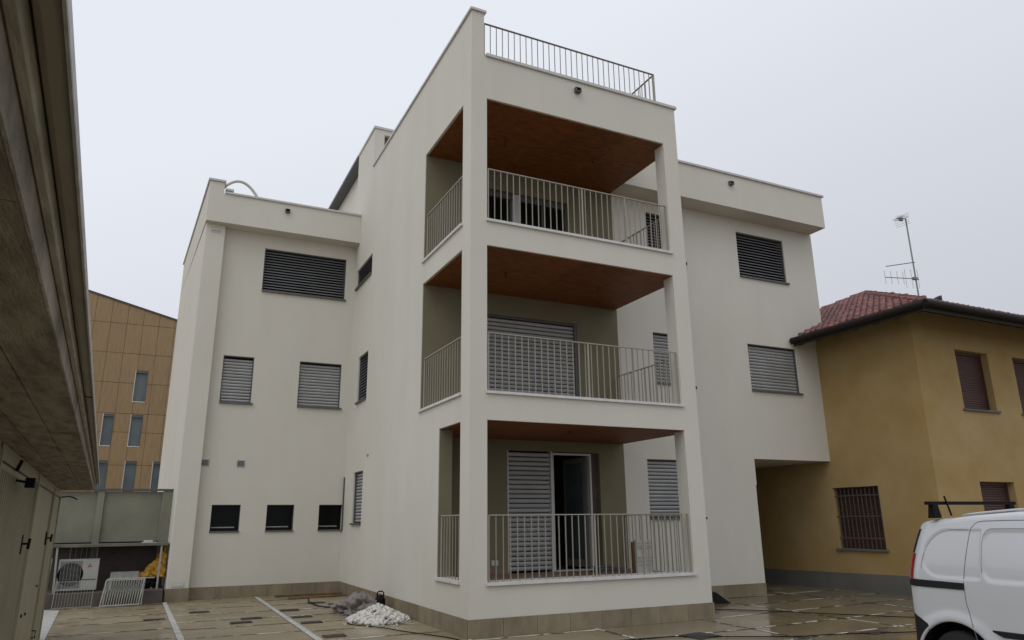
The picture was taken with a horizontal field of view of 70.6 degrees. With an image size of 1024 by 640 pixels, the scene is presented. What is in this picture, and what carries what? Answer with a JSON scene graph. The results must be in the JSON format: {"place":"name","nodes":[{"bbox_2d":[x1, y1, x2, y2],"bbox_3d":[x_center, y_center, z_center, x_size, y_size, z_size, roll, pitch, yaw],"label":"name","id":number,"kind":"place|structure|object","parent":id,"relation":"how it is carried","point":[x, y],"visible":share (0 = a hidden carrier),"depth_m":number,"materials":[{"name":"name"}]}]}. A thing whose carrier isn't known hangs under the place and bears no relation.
{"place":"outdoors","nodes":[
{"label":"outdoors","id":0,"kind":"place"},
{"bbox_2d":[61,290,177,542],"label":"timber clad building","id":1,"kind":"structure","parent":0,"point":[132,349],"depth_m":36.14,"materials":[{"name":"brown wood"}]},
{"bbox_2d":[94,460,107,491],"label":"window","id":2,"kind":"structure","parent":1,"relation":"in","point":[102,463],"depth_m":34.85,"materials":[{"name":"grey glass"}]},
{"bbox_2d":[99,413,113,445],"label":"window","id":3,"kind":"structure","parent":1,"relation":"in","point":[107,421],"depth_m":35.36,"materials":[{"name":"grey glass"}]},
{"bbox_2d":[121,461,136,491],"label":"window","id":4,"kind":"structure","parent":1,"relation":"in","point":[129,472],"depth_m":35.30,"materials":[{"name":"grey glass"}]},
{"bbox_2d":[127,415,142,446],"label":"window","id":5,"kind":"structure","parent":1,"relation":"in","point":[135,427],"depth_m":35.89,"materials":[{"name":"grey glass"}]},
{"bbox_2d":[132,370,148,402],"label":"window","id":6,"kind":"structure","parent":1,"relation":"in","point":[141,377],"depth_m":36.48,"materials":[{"name":"grey glass"}]},
{"bbox_2d":[149,461,160,491],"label":"window","id":7,"kind":"structure","parent":1,"relation":"in","point":[155,472],"depth_m":35.79,"materials":[{"name":"grey glass"}]},
{"bbox_2d":[44,582,916,639],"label":"ground","id":8,"kind":"structure","parent":0,"point":[114,626],"depth_m":13.19,"materials":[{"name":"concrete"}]},
{"bbox_2d":[40,610,58,639],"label":"gutter strip","id":9,"kind":"object","parent":8,"relation":"on","point":[49,616],"visible":0.5,"depth_m":13.91,"materials":[{"name":"white paint"}]},
{"bbox_2d":[0,0,99,639],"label":"garage row","id":10,"kind":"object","parent":8,"relation":"on","point":[48,442],"visible":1,"depth_m":2.08,"materials":[{"name":"grey concrete"}]},
{"bbox_2d":[0,443,39,639],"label":"garage door","id":11,"kind":"structure","parent":10,"relation":"in","point":[17,502],"depth_m":6.47,"materials":[{"name":"grey metal"}]},
{"bbox_2d":[13,473,54,639],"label":"garage door","id":12,"kind":"structure","parent":10,"relation":"in","point":[24,628],"depth_m":9.02,"materials":[{"name":"grey metal"}]},
{"bbox_2d":[32,486,61,639],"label":"garage door","id":13,"kind":"structure","parent":10,"relation":"in","point":[57,495],"depth_m":11.33,"materials":[{"name":"grey metal"}]},
{"bbox_2d":[51,581,94,608],"bbox_3d":[-9.816,6.148,16.192,0.765,0.556,0.202,7,-17,-25],"label":"wire rack","id":14,"kind":"object","parent":8,"relation":"on","point":[74,596],"visible":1,"depth_m":16.19,"materials":[{"name":"grey metal"}]},
{"bbox_2d":[44,488,173,608],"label":"boundary wall","id":15,"kind":"structure","parent":8,"relation":"on","point":[101,515],"depth_m":17.96,"materials":[{"name":"grey"}]},
{"bbox_2d":[55,558,100,592],"bbox_3d":[-10.146,5.967,16.918,0.820,0.731,0.347,7,-17,-25],"label":"air conditioner","id":16,"kind":"object","parent":15,"relation":"on","point":[84,570],"visible":0.97,"depth_m":16.79,"materials":[{"name":"paint"}]},
{"bbox_2d":[69,547,98,558],"bbox_3d":[-10.312,5.946,17.350,0.594,0.987,0.029,7,-17,-25],"label":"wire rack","id":17,"kind":"object","parent":15,"relation":"on","point":[81,551],"visible":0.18,"depth_m":17.42,"materials":[{"name":"grey metal"}]},
{"bbox_2d":[52,542,168,593],"bbox_3d":[-9.741,5.888,17.258,2.710,1.056,0.773,7,-17,-25],"label":"outdoor shelf","id":18,"kind":"object","parent":15,"relation":"on","point":[57,546],"visible":0.86,"depth_m":17.11,"materials":[{"name":"grey metal"}]},
{"bbox_2d":[142,540,156,542],"bbox_3d":[-8.931,5.453,17.818,0.336,0.062,0.224,7,-17,-25],"label":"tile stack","id":19,"kind":"object","parent":18,"relation":"on","point":[148,541],"visible":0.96,"depth_m":17.73,"materials":[{"name":"white tile"}]},
{"bbox_2d":[108,577,154,589],"bbox_3d":[-9.173,6.344,17.445,0.986,0.267,0.336,7,-17,-25],"label":"white bench","id":20,"kind":"object","parent":15,"relation":"on","point":[134,577],"visible":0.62,"depth_m":17.39,"materials":[{"name":"white metal"}]},
{"bbox_2d":[110,571,138,577],"bbox_3d":[-9.328,6.134,17.437,0.610,0.133,0.286,7,-17,-25],"label":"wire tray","id":21,"kind":"object","parent":20,"relation":"on","point":[126,574],"visible":0.93,"depth_m":17.32,"materials":[{"name":"white metal"}]},
{"bbox_2d":[138,545,167,577],"bbox_3d":[-8.770,5.872,17.622,0.677,0.774,0.268,7,-17,-25],"label":"yellow tarpaulin","id":22,"kind":"object","parent":20,"relation":"on","point":[151,569],"visible":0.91,"depth_m":17.61,"materials":[{"name":"yellow plastic"}]},
{"bbox_2d":[102,577,145,605],"bbox_3d":[-8.885,6.229,16.576,0.834,0.586,0.207,7,-17,-26],"label":"steel barrier","id":23,"kind":"object","parent":8,"relation":"on","point":[140,603],"visible":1,"depth_m":16.60,"materials":[{"name":"grey metal"}]},
{"bbox_2d":[142,578,155,588],"bbox_3d":[-8.817,6.381,17.593,0.328,0.294,0.354,7,-17,-25],"label":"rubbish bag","id":24,"kind":"object","parent":8,"relation":"on","point":[150,582],"visible":0.88,"depth_m":17.49,"materials":[{"name":"black plastic"}]},
{"bbox_2d":[143,618,164,620],"bbox_3d":[-6.939,5.808,14.038,0.381,0.013,0.134,7,-17,-25],"label":"drain cover","id":25,"kind":"object","parent":8,"relation":"on","point":[154,619],"visible":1,"depth_m":14.01,"materials":[{"name":"metal"}]},
{"bbox_2d":[162,602,184,639],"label":"pavement line","id":26,"kind":"object","parent":8,"relation":"on","point":[177,632],"visible":1,"depth_m":13.44,"materials":[{"name":"white paint"}]},
{"bbox_2d":[189,610,208,612],"bbox_3d":[-6.545,6.110,15.143,0.381,0.013,0.224,7,-17,-25],"label":"drain cover","id":27,"kind":"object","parent":8,"relation":"on","point":[199,611],"visible":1,"depth_m":15.15,"materials":[{"name":"metal"}]},
{"bbox_2d":[230,621,252,623],"bbox_3d":[-5.055,5.640,13.502,0.381,0.013,0.224,7,-17,-25],"label":"drain cover","id":28,"kind":"object","parent":8,"relation":"on","point":[236,622],"visible":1,"depth_m":13.46,"materials":[{"name":"metal"}]},
{"bbox_2d":[241,617,261,619],"bbox_3d":[-5.065,5.798,14.072,0.381,0.013,0.224,7,-17,-25],"label":"drain cover","id":29,"kind":"object","parent":8,"relation":"on","point":[245,618],"visible":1,"depth_m":14.02,"materials":[{"name":"metal"}]},
{"bbox_2d":[255,597,322,639],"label":"pavement line","id":30,"kind":"object","parent":8,"relation":"on","point":[305,630],"visible":1,"depth_m":13.54,"materials":[{"name":"white paint"}]},
{"bbox_2d":[280,608,299,610],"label":"drain cover","id":31,"kind":"object","parent":8,"relation":"on","point":[289,609],"visible":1,"depth_m":15.34,"materials":[{"name":"metal"}]},
{"bbox_2d":[291,615,312,617],"bbox_3d":[-4.131,5.829,14.220,0.381,0.013,0.224,7,-17,-25],"label":"drain cover","id":32,"kind":"object","parent":8,"relation":"on","point":[303,616],"visible":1,"depth_m":14.19,"materials":[{"name":"metal"}]},
{"bbox_2d":[274,592,346,598],"bbox_3d":[-5.022,6.896,18.102,1.658,0.040,0.818,7,-17,-25],"label":"timber plank","id":33,"kind":"object","parent":8,"relation":"on","point":[321,594],"visible":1,"depth_m":18.13,"materials":[{"name":"brown wood"}]},
{"bbox_2d":[300,620,322,623],"bbox_3d":[-3.714,5.600,13.408,0.381,0.013,0.224,7,-17,-25],"label":"drain cover","id":34,"kind":"object","parent":8,"relation":"on","point":[309,622],"visible":1,"depth_m":13.36,"materials":[{"name":"metal"}]},
{"bbox_2d":[308,598,330,607],"bbox_3d":[-4.228,6.385,16.259,0.498,0.023,2.822,11,-19,-37],"label":"cable","id":35,"kind":"object","parent":8,"relation":"on","point":[318,605],"visible":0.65,"depth_m":15.91,"materials":[{"name":"black plastic"}]},
{"bbox_2d":[322,633,346,637],"bbox_3d":[-2.899,5.146,11.800,0.358,0.013,0.246,7,-17,-25],"label":"drain cover","id":36,"kind":"object","parent":8,"relation":"on","point":[333,635],"visible":1,"depth_m":11.77,"materials":[{"name":"metal"}]},
{"bbox_2d":[329,591,376,614],"bbox_3d":[-3.172,5.828,14.964,1.024,0.395,1.428,7,-17,-25],"label":"cloth sack","id":37,"kind":"object","parent":8,"relation":"on","point":[353,603],"visible":0.74,"depth_m":14.67,"materials":[{"name":"grey fabric"}]},
{"bbox_2d":[336,603,418,626],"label":"pebbles","id":38,"kind":"object","parent":8,"relation":"on","point":[377,614],"visible":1,"depth_m":13.31,"materials":[{"name":"white gravel"}]},
{"bbox_2d":[375,590,384,605],"bbox_3d":[-2.725,5.806,14.941,0.213,0.410,0.213,7,-17,-25],"label":"plastic can","id":39,"kind":"object","parent":8,"relation":"on","point":[380,599],"visible":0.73,"depth_m":14.89,"materials":[{"name":"black plastic"}]},
{"bbox_2d":[49,586,915,639],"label":"paving joint","id":40,"kind":"object","parent":8,"relation":"on","point":[527,635],"visible":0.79,"depth_m":13.00,"materials":[{"name":"grey concrete"}]},
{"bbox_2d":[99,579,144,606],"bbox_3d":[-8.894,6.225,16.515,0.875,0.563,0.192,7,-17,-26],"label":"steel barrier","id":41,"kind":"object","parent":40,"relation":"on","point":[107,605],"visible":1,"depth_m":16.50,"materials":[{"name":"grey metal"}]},
{"bbox_2d":[157,6,829,639],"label":"apartment building","id":42,"kind":"structure","parent":8,"relation":"on","point":[489,346],"depth_m":16.94,"materials":[{"name":"white paint"}]},
{"bbox_2d":[209,505,240,532],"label":"window","id":43,"kind":"structure","parent":42,"relation":"in","point":[224,518],"depth_m":18.57,"materials":[{"name":"black glass"}]},
{"bbox_2d":[219,355,253,404],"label":"window","id":44,"kind":"structure","parent":42,"relation":"in","point":[237,372],"depth_m":19.46,"materials":[{"name":"grey metal"}]},
{"bbox_2d":[225,180,257,196],"bbox_3d":[-7.610,-3.648,20.476,1.046,0.618,0.078,7,-17,-25],"label":"roof conduit","id":45,"kind":"object","parent":42,"relation":"on","point":[244,183],"visible":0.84,"depth_m":20.52,"materials":[{"name":"grey plastic"}]},
{"bbox_2d":[265,505,293,531],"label":"window","id":46,"kind":"structure","parent":42,"relation":"in","point":[279,518],"depth_m":19.14,"materials":[{"name":"black glass"}]},
{"bbox_2d":[262,249,345,300],"bbox_3d":[-5.996,-1.264,20.990,2.352,1.294,0.347,7,-17,-25],"label":"window","id":47,"kind":"structure","parent":42,"relation":"in","point":[288,273],"depth_m":21.01,"materials":[{"name":"grey metal"}]},
{"bbox_2d":[297,361,341,409],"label":"window","id":48,"kind":"structure","parent":42,"relation":"in","point":[319,383],"depth_m":20.38,"materials":[{"name":"grey metal"}]},
{"bbox_2d":[317,505,340,530],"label":"window","id":49,"kind":"structure","parent":42,"relation":"in","point":[329,518],"depth_m":19.69,"materials":[{"name":"black glass"}]},
{"bbox_2d":[349,471,362,524],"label":"window","id":50,"kind":"structure","parent":42,"relation":"in","point":[359,475],"depth_m":18.78,"materials":[{"name":"grey metal"}]},
{"bbox_2d":[355,352,367,404],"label":"window","id":51,"kind":"structure","parent":42,"relation":"in","point":[364,359],"depth_m":19.78,"materials":[{"name":"grey metal"}]},
{"bbox_2d":[354,255,372,290],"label":"window","id":52,"kind":"structure","parent":42,"relation":"in","point":[366,271],"depth_m":20.76,"materials":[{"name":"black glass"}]},
{"bbox_2d":[489,197,508,221],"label":"window","id":53,"kind":"structure","parent":42,"relation":"in","point":[491,200],"depth_m":16.92,"materials":[{"name":"black glass"}]},
{"bbox_2d":[489,190,565,231],"bbox_3d":[0.145,-1.920,16.920,2.563,2.099,0.168,7,-17,-25],"label":"window","id":54,"kind":"structure","parent":42,"relation":"in","point":[491,193],"depth_m":17.31,"materials":[{"name":"black glass"}]},
{"bbox_2d":[507,450,554,573],"bbox_3d":[0.336,4.044,15.330,1.073,2.486,0.284,7,-17,-25],"label":"window","id":55,"kind":"structure","parent":42,"relation":"in","point":[529,474],"depth_m":15.28,"materials":[{"name":"grey metal"}]},
{"bbox_2d":[487,314,578,396],"bbox_3d":[0.238,1.096,16.128,2.710,2.290,0.280,7,-17,-25],"label":"window","id":56,"kind":"structure","parent":42,"relation":"in","point":[495,323],"depth_m":16.24,"materials":[{"name":"grey metal"}]},
{"bbox_2d":[552,453,594,571],"bbox_3d":[1.129,4.249,16.059,0.991,2.464,0.978,7,-17,-25],"label":"door","id":57,"kind":"structure","parent":42,"relation":"in","point":[577,477],"depth_m":16.15,"materials":[{"name":"grey glass"}]},
{"bbox_2d":[629,542,635,572],"bbox_3d":[2.431,4.782,14.575,0.045,0.591,0.112,7,-17,-25],"label":"timber board","id":58,"kind":"object","parent":42,"relation":"on","point":[633,557],"visible":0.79,"depth_m":14.54,"materials":[{"name":"brown wood"}]},
{"bbox_2d":[645,213,660,248],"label":"window","id":59,"kind":"structure","parent":42,"relation":"in","point":[647,214],"depth_m":18.85,"materials":[{"name":"grey glass"}]},
{"bbox_2d":[653,333,670,384],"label":"window","id":60,"kind":"structure","parent":42,"relation":"in","point":[660,341],"depth_m":17.89,"materials":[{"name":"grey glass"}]},
{"bbox_2d":[647,459,679,519],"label":"window","id":61,"kind":"structure","parent":42,"relation":"in","point":[662,474],"depth_m":16.95,"materials":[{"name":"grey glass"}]},
{"bbox_2d":[736,233,789,284],"bbox_3d":[6.911,-1.680,20.228,1.775,1.316,0.347,7,-17,-25],"label":"window","id":62,"kind":"structure","parent":42,"relation":"in","point":[759,258],"depth_m":20.31,"materials":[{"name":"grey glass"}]},
{"bbox_2d":[747,344,803,394],"bbox_3d":[6.963,1.355,19.398,1.775,1.271,0.347,7,-17,-25],"label":"window","id":63,"kind":"structure","parent":42,"relation":"in","point":[772,369],"depth_m":19.40,"materials":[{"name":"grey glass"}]},
{"bbox_2d":[347,622,915,639],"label":"cable","id":64,"kind":"object","parent":8,"relation":"on","point":[667,636],"visible":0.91,"depth_m":11.34,"materials":[{"name":"black plastic"}]},
{"bbox_2d":[678,632,721,638],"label":"drain cover","id":65,"kind":"object","parent":8,"relation":"on","point":[696,635],"visible":0.97,"depth_m":11.39,"materials":[{"name":"metal"}]},
{"bbox_2d":[712,591,729,603],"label":"rubber ramp","id":66,"kind":"structure","parent":8,"relation":"on","point":[717,598],"depth_m":15.77,"materials":[{"name":"black rubber"}]},
{"bbox_2d":[715,609,914,617],"bbox_3d":[5.674,5.631,13.894,6.836,0.016,0.551,-8,-17,25],"label":"cable","id":67,"kind":"object","parent":8,"relation":"on","point":[815,613],"visible":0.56,"depth_m":13.88,"materials":[{"name":"black plastic"}]},
{"bbox_2d":[860,630,890,634],"bbox_3d":[5.818,4.994,11.584,0.426,0.013,0.246,8,-18,-30],"label":"drain cover","id":68,"kind":"object","parent":8,"relation":"on","point":[870,631],"visible":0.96,"depth_m":11.59,"materials":[{"name":"metal"}]},
{"bbox_2d":[910,496,1023,639],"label":"delivery van","id":69,"kind":"object","parent":8,"relation":"on","point":[966,577],"visible":1,"depth_m":7.50,"materials":[{"name":"white paint"}]},
{"bbox_2d":[72,0,1023,318],"label":"sky","id":70,"kind":"structure","parent":0,"point":[882,110],"materials":[{"name":"white"}]},
{"bbox_2d":[591,565,624,572],"bbox_3d":[1.951,5.106,14.857,0.616,0.120,0.392,7,-17,-25],"label":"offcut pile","id":71,"kind":"object","parent":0,"point":[603,568],"visible":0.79,"depth_m":14.77,"materials":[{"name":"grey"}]},
{"bbox_2d":[633,540,652,572],"bbox_3d":[2.651,4.773,14.625,0.381,0.631,0.085,7,-17,-25],"label":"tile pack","id":72,"kind":"object","parent":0,"point":[639,555],"visible":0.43,"depth_m":14.59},
{"bbox_2d":[755,290,1023,595],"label":"yellow house","id":73,"kind":"structure","parent":0,"point":[923,398],"depth_m":18.28,"materials":[{"name":"yellow ochre plaster"},{"name":"clay tile"}]},
{"bbox_2d":[834,486,889,551],"bbox_3d":[8.926,5.061,18.448,0.381,1.568,1.523,7,-17,-25],"label":"window","id":74,"kind":"structure","parent":73,"relation":"in","point":[860,513],"depth_m":18.50,"materials":[{"name":"black metal"}]},
{"bbox_2d":[884,213,919,295],"bbox_3d":[12.779,-2.063,23.994,1.705,3.308,0.561,7,-17,-25],"label":"tv antenna","id":75,"kind":"object","parent":73,"relation":"attached to","point":[901,218],"visible":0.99,"depth_m":24.13,"materials":[{"name":"silver metal"}]},
{"bbox_2d":[955,352,1001,412],"bbox_3d":[11.642,1.579,18.358,1.434,1.546,0.381,7,-17,-25],"label":"window","id":76,"kind":"structure","parent":73,"relation":"in","point":[970,370],"depth_m":18.52,"materials":[{"name":"brown"}]},
{"bbox_2d":[980,482,1009,513],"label":"window","id":77,"kind":"structure","parent":73,"relation":"in","point":[991,491],"depth_m":17.79,"materials":[{"name":"black"}]},
{"bbox_2d":[1012,359,1023,414],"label":"window","id":78,"kind":"structure","parent":73,"relation":"in","point":[1018,365],"depth_m":19.47,"materials":[{"name":"black"}]}
]}

